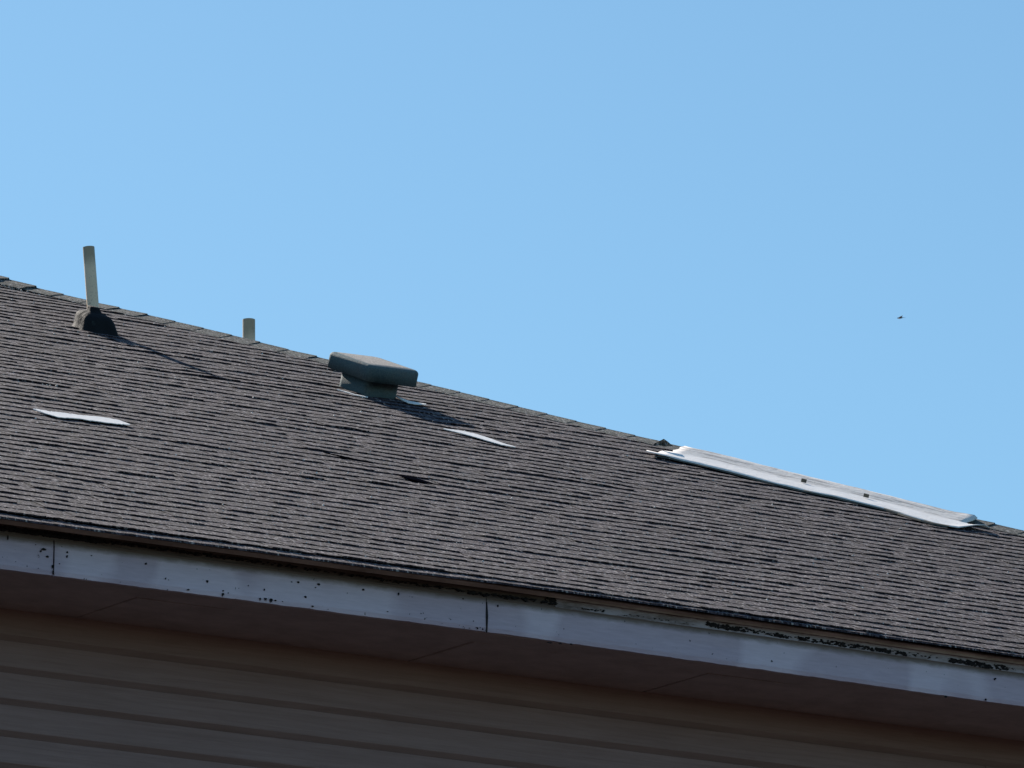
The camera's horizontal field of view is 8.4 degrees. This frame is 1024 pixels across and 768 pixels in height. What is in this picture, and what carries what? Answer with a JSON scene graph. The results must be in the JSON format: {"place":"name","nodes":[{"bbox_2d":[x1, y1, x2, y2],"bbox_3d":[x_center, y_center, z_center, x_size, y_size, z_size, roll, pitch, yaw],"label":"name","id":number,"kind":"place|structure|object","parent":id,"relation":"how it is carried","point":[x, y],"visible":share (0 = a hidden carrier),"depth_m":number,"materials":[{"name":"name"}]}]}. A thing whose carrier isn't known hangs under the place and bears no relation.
{"place":"outdoors","nodes":[
{"label":"outdoors","id":0,"kind":"place"},
{"bbox_2d":[0,276,1023,767],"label":"house","id":1,"kind":"structure","parent":0,"point":[222,550],"depth_m":26.01,"materials":[{"name":"grey"}]},
{"bbox_2d":[72,246,119,336],"bbox_3d":[-1.854,-0.401,30.806,0.203,0.478,0.210,9,-18,-28],"label":"vent pipe","id":2,"kind":"object","parent":1,"relation":"on","point":[92,318],"visible":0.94,"depth_m":30.74,"materials":[{"name":"plastic"}]},
{"bbox_2d":[242,318,254,339],"bbox_3d":[-1.211,-0.149,31.958,0.150,0.305,0.150,9,-18,-28],"label":"vent pipe","id":3,"kind":"object","parent":1,"relation":"on","point":[248,326],"visible":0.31,"depth_m":31.96,"materials":[{"name":"plastic"}]},
{"bbox_2d":[327,352,417,398],"bbox_3d":[-0.613,-0.042,30.530,0.290,0.254,0.333,13,-21,-40],"label":"roof vent","id":4,"kind":"object","parent":1,"relation":"on","point":[369,376],"visible":1,"depth_m":30.44,"materials":[{"name":"grey metal"}]},
{"bbox_2d":[647,439,988,527],"bbox_3d":[1.377,0.470,30.529,1.491,0.576,0.759,-4,-16,12],"label":"membrane strip","id":5,"kind":"object","parent":1,"relation":"on","point":[931,515],"visible":0.97,"depth_m":30.44,"materials":[{"name":"white plastic"}]},
{"bbox_2d":[0,0,1023,529],"label":"sky","id":6,"kind":"structure","parent":0,"point":[707,225],"materials":[{"name":"blue"}]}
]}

